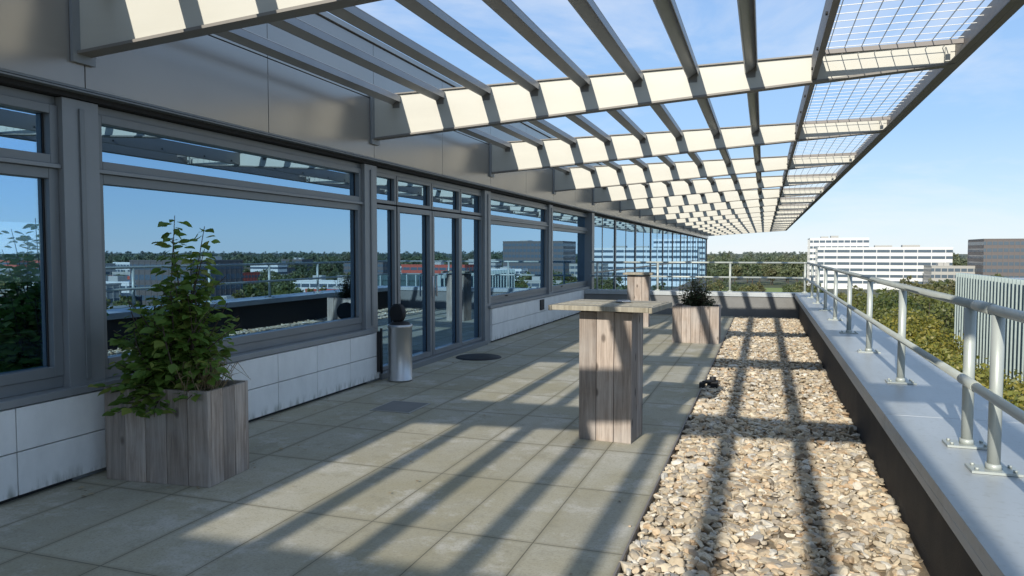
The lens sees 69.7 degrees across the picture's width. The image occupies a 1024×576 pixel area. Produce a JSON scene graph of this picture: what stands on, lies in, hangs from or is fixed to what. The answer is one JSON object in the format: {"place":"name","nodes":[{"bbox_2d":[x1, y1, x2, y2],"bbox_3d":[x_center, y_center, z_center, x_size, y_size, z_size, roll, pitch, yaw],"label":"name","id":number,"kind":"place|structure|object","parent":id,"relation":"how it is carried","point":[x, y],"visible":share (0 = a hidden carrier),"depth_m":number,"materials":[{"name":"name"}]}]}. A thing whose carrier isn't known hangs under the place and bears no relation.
{"place":"outdoors","nodes":[
{"label":"outdoors","id":0,"kind":"place"},
{"bbox_2d":[0,313,733,575],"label":"terrace pavement","id":1,"kind":"structure","parent":0,"point":[514,481],"depth_m":4.90,"materials":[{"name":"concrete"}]},
{"bbox_2d":[104,380,248,487],"bbox_3d":[-2.402,1.013,5.296,0.838,0.659,0.465,1,3,14],"label":"wooden planter","id":2,"kind":"object","parent":1,"relation":"on","point":[203,441],"visible":0.76,"depth_m":5.08,"materials":[{"name":"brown wood"}]},
{"bbox_2d":[88,216,249,417],"bbox_3d":[-2.373,0.192,5.208,1.227,1.412,0.849,1,3,19],"label":"planter shrub","id":3,"kind":"object","parent":2,"relation":"in","point":[177,348],"visible":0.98,"depth_m":5.11,"materials":[{"name":"green plant"}]},
{"bbox_2d":[0,289,585,503],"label":"plinth","id":4,"kind":"structure","parent":1,"relation":"on","point":[44,445],"depth_m":6.81,"materials":[{"name":"white tile"}]},
{"bbox_2d":[0,85,706,480],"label":"window frames","id":5,"kind":"structure","parent":4,"relation":"on","point":[70,169],"depth_m":6.08,"materials":[{"name":"grey metal"}]},
{"bbox_2d":[0,106,705,373],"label":"glazing","id":6,"kind":"structure","parent":5,"relation":"attached to","point":[279,266],"depth_m":7.35,"materials":[{"name":"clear glass"}]},
{"bbox_2d":[377,328,382,373],"bbox_3d":[-1.627,0.777,9.088,0.066,0.560,0.050,1,3,19],"label":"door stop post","id":7,"kind":"object","parent":4,"relation":"attached to","point":[380,351],"depth_m":9.07,"materials":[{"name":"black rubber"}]},
{"bbox_2d":[78,343,661,502],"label":"fallen leaves","id":8,"kind":"object","parent":1,"relation":"on","point":[254,463],"visible":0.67,"depth_m":5.08,"materials":[{"name":"brown plant"}]},
{"bbox_2d":[388,304,412,382],"bbox_3d":[-1.393,0.674,9.156,0.312,0.960,0.312,1,3,19],"label":"litter bin","id":9,"kind":"object","parent":1,"relation":"on","point":[399,349],"visible":1,"depth_m":9.04,"materials":[{"name":"metal"}]},
{"bbox_2d":[370,400,430,412],"bbox_3d":[-1.149,1.225,7.597,0.450,0.007,0.500,1,3,19],"label":"inspection cover","id":10,"kind":"object","parent":1,"relation":"on","point":[401,406],"visible":1,"depth_m":7.58,"materials":[{"name":"grey metal"}]},
{"bbox_2d":[456,353,501,360],"bbox_3d":[-0.507,1.045,11.178,0.700,0.019,0.700,1,3,19],"label":"door mat","id":11,"kind":"object","parent":1,"relation":"on","point":[478,357],"depth_m":11.06,"materials":[{"name":"black rubber"}]},
{"bbox_2d":[548,299,671,443],"bbox_3d":[0.863,0.708,6.374,0.880,1.162,0.780,1,3,24],"label":"table","id":12,"kind":"object","parent":1,"relation":"on","point":[610,370],"visible":0.99,"depth_m":6.19,"materials":[{"name":"brown wood"}]},
{"bbox_2d":[616,300,630,302],"bbox_3d":[0.969,0.114,6.393,0.130,0.020,0.130,1,3,19],"label":"ashtray","id":13,"kind":"object","parent":12,"relation":"on","point":[623,301],"visible":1,"depth_m":6.34,"materials":[{"name":"metal"}]},
{"bbox_2d":[623,272,653,326],"bbox_3d":[2.738,0.242,15.900,0.620,1.163,0.620,1,3,15],"label":"table","id":14,"kind":"object","parent":1,"relation":"on","point":[638,286],"visible":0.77,"depth_m":15.70,"materials":[{"name":"brown wood"}]},
{"bbox_2d":[672,303,720,343],"bbox_3d":[3.313,0.628,13.181,0.799,0.658,0.605,1,3,19],"label":"wooden planter","id":15,"kind":"object","parent":1,"relation":"on","point":[696,324],"visible":0.88,"depth_m":12.90,"materials":[{"name":"brown wood"}]},
{"bbox_2d":[675,277,728,305],"bbox_3d":[3.417,0.109,13.130,0.991,0.629,0.557,1,3,19],"label":"planter shrub","id":16,"kind":"object","parent":15,"relation":"in","point":[700,298],"visible":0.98,"depth_m":13.08,"materials":[{"name":"green plant"}]},
{"bbox_2d":[326,0,1023,253],"label":"sky","id":17,"kind":"structure","parent":0,"point":[950,173],"materials":[{"name":"blue"}]},
{"bbox_2d":[721,287,802,292],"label":"lawn","id":18,"kind":"structure","parent":0,"point":[774,289],"depth_m":418.57,"materials":[{"name":"green plant"}]},
{"bbox_2d":[707,254,967,304],"bbox_3d":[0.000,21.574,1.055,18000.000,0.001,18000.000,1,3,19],"label":"ground","id":19,"kind":"structure","parent":0,"point":[777,283],"depth_m":522.02,"materials":[{"name":"green plant"}]},
{"bbox_2d":[380,204,706,290],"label":"structure","id":20,"kind":"object","parent":19,"relation":"on","point":[689,284],"visible":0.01,"depth_m":48.29,"materials":[{"name":"paint"}]},
{"bbox_2d":[0,0,707,238],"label":"fascia cladding","id":21,"kind":"structure","parent":20,"relation":"attached to","point":[215,83],"depth_m":7.06,"materials":[{"name":"metal"}]},
{"bbox_2d":[69,0,1023,236],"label":"pergola canopy","id":22,"kind":"object","parent":21,"relation":"attached to","point":[670,191],"visible":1,"depth_m":7.97,"materials":[{"name":"beige metal"}]},
{"bbox_2d":[570,316,929,575],"bbox_3d":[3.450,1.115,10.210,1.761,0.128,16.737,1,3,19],"label":"river gravel","id":23,"kind":"structure","parent":20,"relation":"on","point":[743,486],"depth_m":5.07,"materials":[{"name":"beige gravel"}]},
{"bbox_2d":[613,316,734,575],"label":"gravel edging","id":24,"kind":"object","parent":23,"relation":"on","point":[618,569],"visible":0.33,"depth_m":4.96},
{"bbox_2d":[699,376,717,387],"bbox_3d":[2.356,1.131,8.799,0.200,0.120,0.350,1,3,19],"label":"roof drain","id":25,"kind":"object","parent":23,"relation":"on","point":[711,381],"visible":0.96,"depth_m":8.76,"materials":[{"name":"black metal"}]},
{"bbox_2d":[585,294,981,575],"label":"upstand","id":26,"kind":"object","parent":20,"relation":"on","point":[941,550],"visible":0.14,"depth_m":5.20,"materials":[{"name":"grey concrete"}]},
{"bbox_2d":[584,289,1023,575],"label":"coping","id":27,"kind":"object","parent":26,"relation":"on","point":[982,515],"visible":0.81,"depth_m":4.12,"materials":[{"name":"metal"}]},
{"bbox_2d":[590,261,1023,476],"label":"railing","id":28,"kind":"object","parent":27,"relation":"on","point":[993,396],"visible":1,"depth_m":3.77,"materials":[{"name":"silver metal"}]},
{"bbox_2d":[838,294,876,311],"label":"park tree","id":29,"kind":"object","parent":19,"relation":"on","point":[840,296],"visible":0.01,"depth_m":116.66,"materials":[{"name":"green plant"}]},
{"bbox_2d":[707,251,1009,317],"bbox_3d":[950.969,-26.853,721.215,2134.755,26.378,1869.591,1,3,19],"label":"distant trees","id":30,"kind":"object","parent":19,"relation":"on","point":[773,270],"visible":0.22,"depth_m":470.60,"materials":[{"name":"green plant"}]},
{"bbox_2d":[842,290,898,315],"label":"park tree","id":31,"kind":"object","parent":19,"relation":"on","point":[859,299],"visible":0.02,"depth_m":100.95,"materials":[{"name":"green plant"}]},
{"bbox_2d":[857,305,909,327],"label":"park tree","id":32,"kind":"object","parent":19,"relation":"on","point":[878,313],"visible":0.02,"depth_m":86.68,"materials":[{"name":"green plant"}]},
{"bbox_2d":[856,288,925,314],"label":"park tree","id":33,"kind":"object","parent":19,"relation":"on","point":[894,290],"visible":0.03,"depth_m":112.65,"materials":[{"name":"green plant"}]},
{"bbox_2d":[873,313,937,344],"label":"street tree","id":34,"kind":"object","parent":19,"relation":"on","point":[911,333],"visible":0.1,"depth_m":69.19,"materials":[{"name":"green plant"}]},
{"bbox_2d":[873,291,941,326],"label":"park tree","id":35,"kind":"object","parent":19,"relation":"on","point":[890,303],"visible":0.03,"depth_m":94.82,"materials":[{"name":"green plant"}]},
{"bbox_2d":[875,305,953,341],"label":"street tree","id":36,"kind":"object","parent":19,"relation":"on","point":[929,323],"visible":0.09,"depth_m":75.98,"materials":[{"name":"green plant"}]},
{"bbox_2d":[907,288,952,327],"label":"park tree","id":37,"kind":"object","parent":19,"relation":"on","point":[927,301],"visible":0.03,"depth_m":99.09,"materials":[{"name":"green plant"}]},
{"bbox_2d":[907,300,954,337],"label":"park tree","id":38,"kind":"object","parent":19,"relation":"on","point":[950,311],"visible":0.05,"depth_m":81.32,"materials":[{"name":"green plant"}]},
{"bbox_2d":[909,327,963,363],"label":"street tree","id":39,"kind":"object","parent":19,"relation":"on","point":[951,345],"visible":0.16,"depth_m":60.41,"materials":[{"name":"green plant"}]},
{"bbox_2d":[915,340,959,370],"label":"street tree","id":40,"kind":"object","parent":19,"relation":"on","point":[941,350],"visible":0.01,"depth_m":52.93,"materials":[{"name":"green plant"}]},
{"bbox_2d":[944,307,954,338],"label":"park tree","id":41,"kind":"object","parent":19,"relation":"on","point":[950,322],"depth_m":83.15,"materials":[{"name":"green plant"}]},
{"bbox_2d":[923,347,1006,387],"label":"street tree","id":42,"kind":"object","parent":19,"relation":"on","point":[961,362],"visible":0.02,"depth_m":52.51,"materials":[{"name":"green plant"}]},
{"bbox_2d":[941,350,1023,396],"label":"street tree","id":43,"kind":"object","parent":19,"relation":"on","point":[981,377],"visible":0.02,"depth_m":45.58,"materials":[{"name":"green plant"}]},
{"bbox_2d":[981,379,1023,409],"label":"street tree","id":44,"kind":"object","parent":19,"relation":"on","point":[1009,386],"visible":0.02,"depth_m":37.75,"materials":[{"name":"green plant"}]},
{"bbox_2d":[983,369,1023,399],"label":"street tree","id":45,"kind":"object","parent":19,"relation":"on","point":[1019,376],"visible":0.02,"depth_m":42.22,"materials":[{"name":"green plant"}]},
{"bbox_2d":[988,386,1023,410],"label":"street tree","id":46,"kind":"object","parent":19,"relation":"on","point":[1008,393],"depth_m":33.04,"materials":[{"name":"green plant"}]},
{"bbox_2d":[807,236,868,285],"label":"white office building","id":47,"kind":"structure","parent":0,"point":[826,241],"depth_m":453.03,"materials":[{"name":"white concrete"}]},
{"bbox_2d":[815,245,952,289],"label":"white office building","id":48,"kind":"structure","parent":0,"point":[891,263],"depth_m":424.32,"materials":[{"name":"white concrete"}]},
{"bbox_2d":[923,263,974,283],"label":"grey office building","id":49,"kind":"structure","parent":0,"point":[941,271],"depth_m":387.49,"materials":[{"name":"grey concrete"}]},
{"bbox_2d":[954,273,1023,388],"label":"glazed office building","id":50,"kind":"structure","parent":0,"point":[1005,292],"depth_m":56.63,"materials":[{"name":"painted metal"},{"name":"glass"}]},
{"bbox_2d":[967,239,1023,277],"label":"office tower","id":51,"kind":"structure","parent":0,"point":[1002,257],"depth_m":366.07,"materials":[{"name":"grey concrete"}]}
]}

